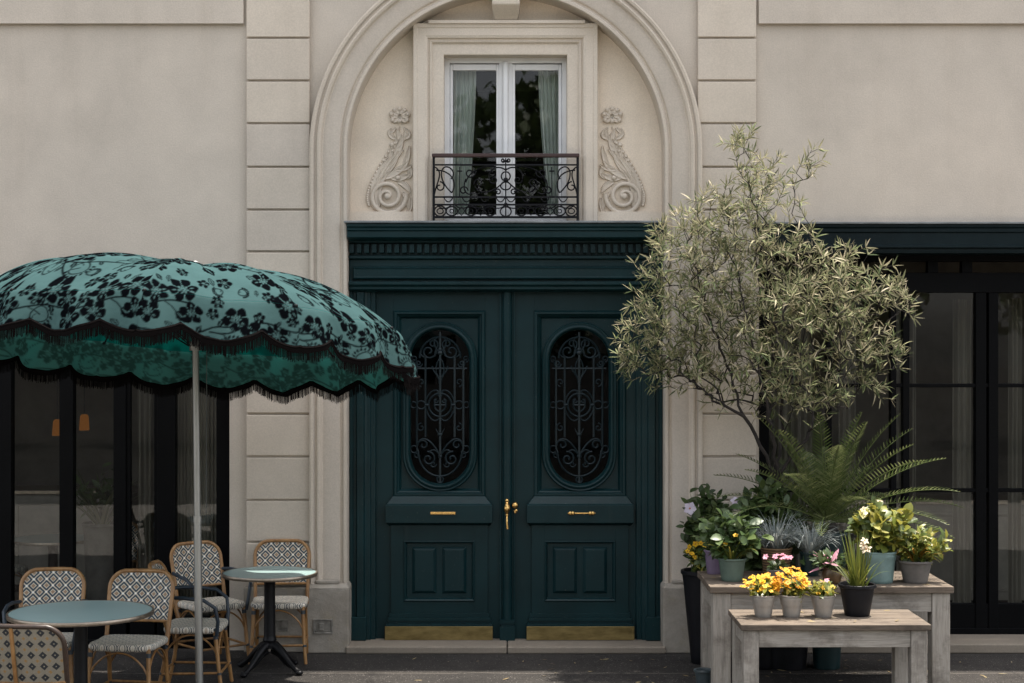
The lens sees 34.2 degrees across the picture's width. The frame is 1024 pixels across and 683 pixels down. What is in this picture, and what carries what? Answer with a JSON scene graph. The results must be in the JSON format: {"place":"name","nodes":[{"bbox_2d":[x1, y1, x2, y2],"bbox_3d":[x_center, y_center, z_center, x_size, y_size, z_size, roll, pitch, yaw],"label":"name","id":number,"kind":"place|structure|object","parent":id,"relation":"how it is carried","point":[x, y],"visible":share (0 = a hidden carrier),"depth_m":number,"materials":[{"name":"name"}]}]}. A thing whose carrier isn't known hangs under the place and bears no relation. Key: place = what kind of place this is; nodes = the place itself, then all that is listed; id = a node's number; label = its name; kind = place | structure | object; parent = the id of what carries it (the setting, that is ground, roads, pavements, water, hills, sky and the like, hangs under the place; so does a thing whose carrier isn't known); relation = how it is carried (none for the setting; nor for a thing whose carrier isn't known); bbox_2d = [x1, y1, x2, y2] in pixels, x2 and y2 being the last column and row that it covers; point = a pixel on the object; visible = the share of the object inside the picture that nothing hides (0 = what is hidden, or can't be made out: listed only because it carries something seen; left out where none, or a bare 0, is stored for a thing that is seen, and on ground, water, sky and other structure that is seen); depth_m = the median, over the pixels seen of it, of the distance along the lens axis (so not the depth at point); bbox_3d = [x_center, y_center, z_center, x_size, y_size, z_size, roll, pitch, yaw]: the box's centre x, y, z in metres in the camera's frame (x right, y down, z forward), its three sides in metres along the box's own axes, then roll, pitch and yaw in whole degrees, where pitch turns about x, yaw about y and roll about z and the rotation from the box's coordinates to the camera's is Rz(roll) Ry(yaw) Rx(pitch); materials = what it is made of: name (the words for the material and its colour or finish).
{"place":"outdoors","nodes":[
{"label":"outdoors","id":0,"kind":"place"},
{"bbox_2d":[68,642,1023,682],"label":"pavement","id":1,"kind":"structure","parent":0,"point":[475,668],"depth_m":12.45,"materials":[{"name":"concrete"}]},
{"bbox_2d":[0,624,69,682],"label":"cafe chair","id":2,"kind":"object","parent":1,"relation":"on","point":[33,653],"visible":1,"depth_m":9.22,"materials":[{"name":"wicker"}]},
{"bbox_2d":[2,567,85,682],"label":"cafe chair","id":3,"kind":"object","parent":1,"relation":"on","point":[40,585],"visible":0.45,"depth_m":11.46,"materials":[{"name":"wicker"}]},
{"bbox_2d":[6,600,154,682],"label":"bistro table","id":4,"kind":"object","parent":1,"relation":"on","point":[80,616],"visible":0.98,"depth_m":10.55,"materials":[{"name":"teal metal"}]},
{"bbox_2d":[88,568,174,682],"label":"cafe chair","id":5,"kind":"object","parent":1,"relation":"on","point":[155,588],"visible":0.84,"depth_m":11.32,"materials":[{"name":"wicker"}]},
{"bbox_2d":[148,559,233,682],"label":"cafe chair","id":6,"kind":"object","parent":1,"relation":"on","point":[216,625],"visible":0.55,"depth_m":11.77,"materials":[{"name":"wicker"}]},
{"bbox_2d":[0,252,419,682],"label":"parasol","id":7,"kind":"object","parent":1,"relation":"on","point":[221,329],"visible":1,"depth_m":10.32,"materials":[{"name":"teal fabric"}]},
{"bbox_2d":[169,540,251,657],"bbox_3d":[-2.331,2.005,12.800,0.551,0.895,0.556,0,0,-38],"label":"cafe chair","id":8,"kind":"object","parent":1,"relation":"on","point":[181,556],"visible":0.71,"depth_m":12.89,"materials":[{"name":"wicker"}]},
{"bbox_2d":[221,566,317,677],"bbox_3d":[-1.800,2.082,12.380,0.710,0.736,0.710,0,0,-12],"label":"bistro table","id":9,"kind":"object","parent":1,"relation":"on","point":[269,576],"visible":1,"depth_m":12.34,"materials":[{"name":"teal metal"}]},
{"bbox_2d":[248,539,310,664],"bbox_3d":[-1.794,2.005,12.900,0.450,0.895,0.556,0,0,-4],"label":"cafe chair","id":10,"kind":"object","parent":1,"relation":"on","point":[282,552],"visible":0.86,"depth_m":13.06,"materials":[{"name":"wicker"}]},
{"bbox_2d":[0,0,1023,653],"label":"stucco building","id":11,"kind":"structure","parent":1,"relation":"on","point":[470,200],"depth_m":13.29,"materials":[{"name":"paint"}]},
{"bbox_2d":[15,564,27,605],"bbox_3d":[-4.594,2.005,14.745,0.556,0.895,0.450,0,0,30],"label":"cafe chair","id":12,"kind":"object","parent":11,"relation":"in","point":[20,568],"visible":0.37,"depth_m":14.72,"materials":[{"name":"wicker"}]},
{"bbox_2d":[15,533,83,566],"bbox_3d":[-4.000,2.082,14.520,0.726,0.736,0.726,0,0,0],"label":"bistro table","id":13,"kind":"object","parent":11,"relation":"on","point":[51,541],"visible":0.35,"depth_m":14.48,"materials":[{"name":"grey ceramic"}]},
{"bbox_2d":[52,380,58,435],"bbox_3d":[-3.948,0.209,14.470,0.088,1.217,0.088,0,0,0],"label":"pendant lamp","id":14,"kind":"object","parent":11,"relation":"hanging from","point":[55,430],"visible":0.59,"depth_m":14.44,"materials":[{"name":"orange"}]},
{"bbox_2d":[15,485,137,591],"bbox_3d":[-5.100,1.950,16.520,2.800,1.000,0.600,0,0,0],"label":"shop counter","id":15,"kind":"object","parent":11,"relation":"in","point":[36,511],"visible":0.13,"depth_m":16.26,"materials":[{"name":"metal"}]},
{"bbox_2d":[79,382,88,430],"bbox_3d":[-3.778,0.192,14.720,0.088,1.184,0.088,0,0,0],"label":"pendant lamp","id":16,"kind":"object","parent":11,"relation":"hanging from","point":[84,422],"visible":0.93,"depth_m":14.69,"materials":[{"name":"orange"}]},
{"bbox_2d":[46,462,147,599],"bbox_3d":[-3.357,1.729,13.775,0.936,1.443,0.782,0,0,20],"label":"potted plant","id":17,"kind":"object","parent":11,"relation":"in","point":[98,539],"visible":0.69,"depth_m":13.71,"materials":[{"name":"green plant"}]},
{"bbox_2d":[85,522,137,598],"bbox_3d":[-3.423,2.005,14.220,0.450,0.895,0.556,0,0,-3],"label":"cafe chair","id":18,"kind":"object","parent":11,"relation":"in","point":[134,542],"visible":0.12,"depth_m":14.42,"materials":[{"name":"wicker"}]},
{"bbox_2d":[376,292,499,639],"bbox_3d":[-0.590,1.005,13.415,1.019,2.807,0.190,0,0,0],"label":"door leaf","id":19,"kind":"structure","parent":11,"relation":"in","point":[438,544],"depth_m":13.42,"materials":[{"name":"green paint"}]},
{"bbox_2d":[445,58,565,220],"bbox_3d":[-0.053,-1.647,13.615,0.996,1.386,0.230,0,0,0],"label":"window frame","id":20,"kind":"structure","parent":11,"relation":"in","point":[460,73],"depth_m":13.54,"materials":[{"name":"white paint"}]},
{"bbox_2d":[515,292,635,639],"bbox_3d":[0.520,1.005,13.411,1.019,2.807,0.199,0,0,0],"label":"door leaf","id":21,"kind":"structure","parent":11,"relation":"in","point":[575,543],"depth_m":13.42,"materials":[{"name":"green paint"}]},
{"bbox_2d":[812,494,1023,602],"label":"shop counter","id":22,"kind":"object","parent":11,"relation":"in","point":[941,570],"visible":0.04,"depth_m":15.26,"materials":[{"name":"metal"}]},
{"bbox_2d":[694,667,710,682],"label":"glazed pot","id":23,"kind":"object","parent":1,"relation":"on","point":[702,674],"visible":0.92,"depth_m":11.76,"materials":[{"name":"blue ceramic"}]},
{"bbox_2d":[675,483,740,664],"bbox_3d":[1.533,1.759,12.694,0.570,1.382,0.496,0,0,0],"label":"planter","id":24,"kind":"object","parent":1,"relation":"on","point":[695,548],"visible":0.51,"depth_m":12.63,"materials":[{"name":"black plastic"}]},
{"bbox_2d":[413,574,1011,682],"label":"fallen leaves","id":25,"kind":"object","parent":1,"relation":"on","point":[771,672],"visible":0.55,"depth_m":12.17,"materials":[{"name":"brown plant"}]},
{"bbox_2d":[609,122,922,670],"bbox_3d":[1.893,0.399,12.451,2.359,4.101,1.306,0,0,0],"label":"potted tree","id":26,"kind":"object","parent":1,"relation":"on","point":[789,658],"visible":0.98,"depth_m":12.41,"materials":[{"name":"green plant"}]},
{"bbox_2d":[721,474,811,669],"bbox_3d":[1.909,1.720,12.492,0.570,1.460,0.597,0,0,45],"label":"potted plant","id":27,"kind":"object","parent":1,"relation":"on","point":[754,563],"visible":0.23,"depth_m":12.42,"materials":[{"name":"green plant"}]},
{"bbox_2d":[697,571,953,682],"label":"wooden table","id":28,"kind":"object","parent":1,"relation":"on","point":[720,598],"visible":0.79,"depth_m":11.58,"materials":[{"name":"grey wood"}]},
{"bbox_2d":[700,540,719,574],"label":"potted plant","id":29,"kind":"object","parent":28,"relation":"on","point":[712,567],"visible":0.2,"depth_m":12.15,"materials":[{"name":"purple plant"}]},
{"bbox_2d":[692,508,773,581],"bbox_3d":[1.568,1.440,11.856,0.514,0.518,0.419,0,0,-16],"label":"potted plant","id":30,"kind":"object","parent":28,"relation":"on","point":[732,541],"visible":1,"depth_m":11.81,"materials":[{"name":"green plant"}]},
{"bbox_2d":[763,553,792,581],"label":"potted plant","id":31,"kind":"object","parent":28,"relation":"on","point":[773,567],"visible":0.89,"depth_m":11.61,"materials":[{"name":"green plant"}]},
{"bbox_2d":[755,507,826,575],"bbox_3d":[1.936,1.447,12.151,0.719,0.503,0.633,0,0,0],"label":"potted plant","id":32,"kind":"object","parent":28,"relation":"on","point":[780,545],"visible":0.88,"depth_m":12.09,"materials":[{"name":"plant"}]},
{"bbox_2d":[774,515,846,575],"bbox_3d":[2.175,1.478,12.114,0.622,0.442,0.586,0,0,0],"label":"potted plant","id":33,"kind":"object","parent":28,"relation":"on","point":[810,544],"visible":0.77,"depth_m":12.06,"materials":[{"name":"grey plant"}]},
{"bbox_2d":[809,547,849,584],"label":"potted plant","id":34,"kind":"object","parent":28,"relation":"on","point":[823,559],"visible":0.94,"depth_m":11.65,"materials":[{"name":"green plant"}]},
{"bbox_2d":[845,495,917,583],"bbox_3d":[2.612,1.393,11.772,0.506,0.612,0.374,0,0,0],"label":"potted plant","id":35,"kind":"object","parent":28,"relation":"on","point":[871,516],"visible":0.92,"depth_m":11.69,"materials":[{"name":"green plant"}]},
{"bbox_2d":[888,524,952,583],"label":"potted plant","id":36,"kind":"object","parent":28,"relation":"on","point":[925,546],"visible":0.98,"depth_m":11.69,"materials":[{"name":"green plant"}]},
{"bbox_2d":[691,408,963,669],"bbox_3d":[2.384,1.476,12.402,2.075,1.948,1.494,0,0,0],"label":"potted fern","id":37,"kind":"object","parent":1,"relation":"on","point":[827,490],"visible":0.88,"depth_m":12.40,"materials":[{"name":"green plant"}]},
{"bbox_2d":[728,609,930,682],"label":"wooden table","id":38,"kind":"object","parent":1,"relation":"on","point":[904,636],"visible":0.98,"depth_m":10.80,"materials":[{"name":"grey wood"}]},
{"bbox_2d":[740,572,783,617],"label":"potted plant","id":39,"kind":"object","parent":38,"relation":"on","point":[764,592],"visible":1,"depth_m":11.03,"materials":[{"name":"yellow plant"}]},
{"bbox_2d":[773,566,811,617],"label":"potted plant","id":40,"kind":"object","parent":38,"relation":"on","point":[791,600],"visible":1,"depth_m":11.03,"materials":[{"name":"yellow plant"}]},
{"bbox_2d":[807,578,837,617],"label":"potted plant","id":41,"kind":"object","parent":38,"relation":"on","point":[823,595],"visible":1,"depth_m":11.03,"materials":[{"name":"grey plant"}]},
{"bbox_2d":[831,525,884,616],"bbox_3d":[2.330,1.528,11.133,0.382,0.601,0.389,0,0,0],"label":"potted plant","id":42,"kind":"object","parent":38,"relation":"on","point":[857,591],"visible":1,"depth_m":11.07,"materials":[{"name":"green plant"}]}
]}

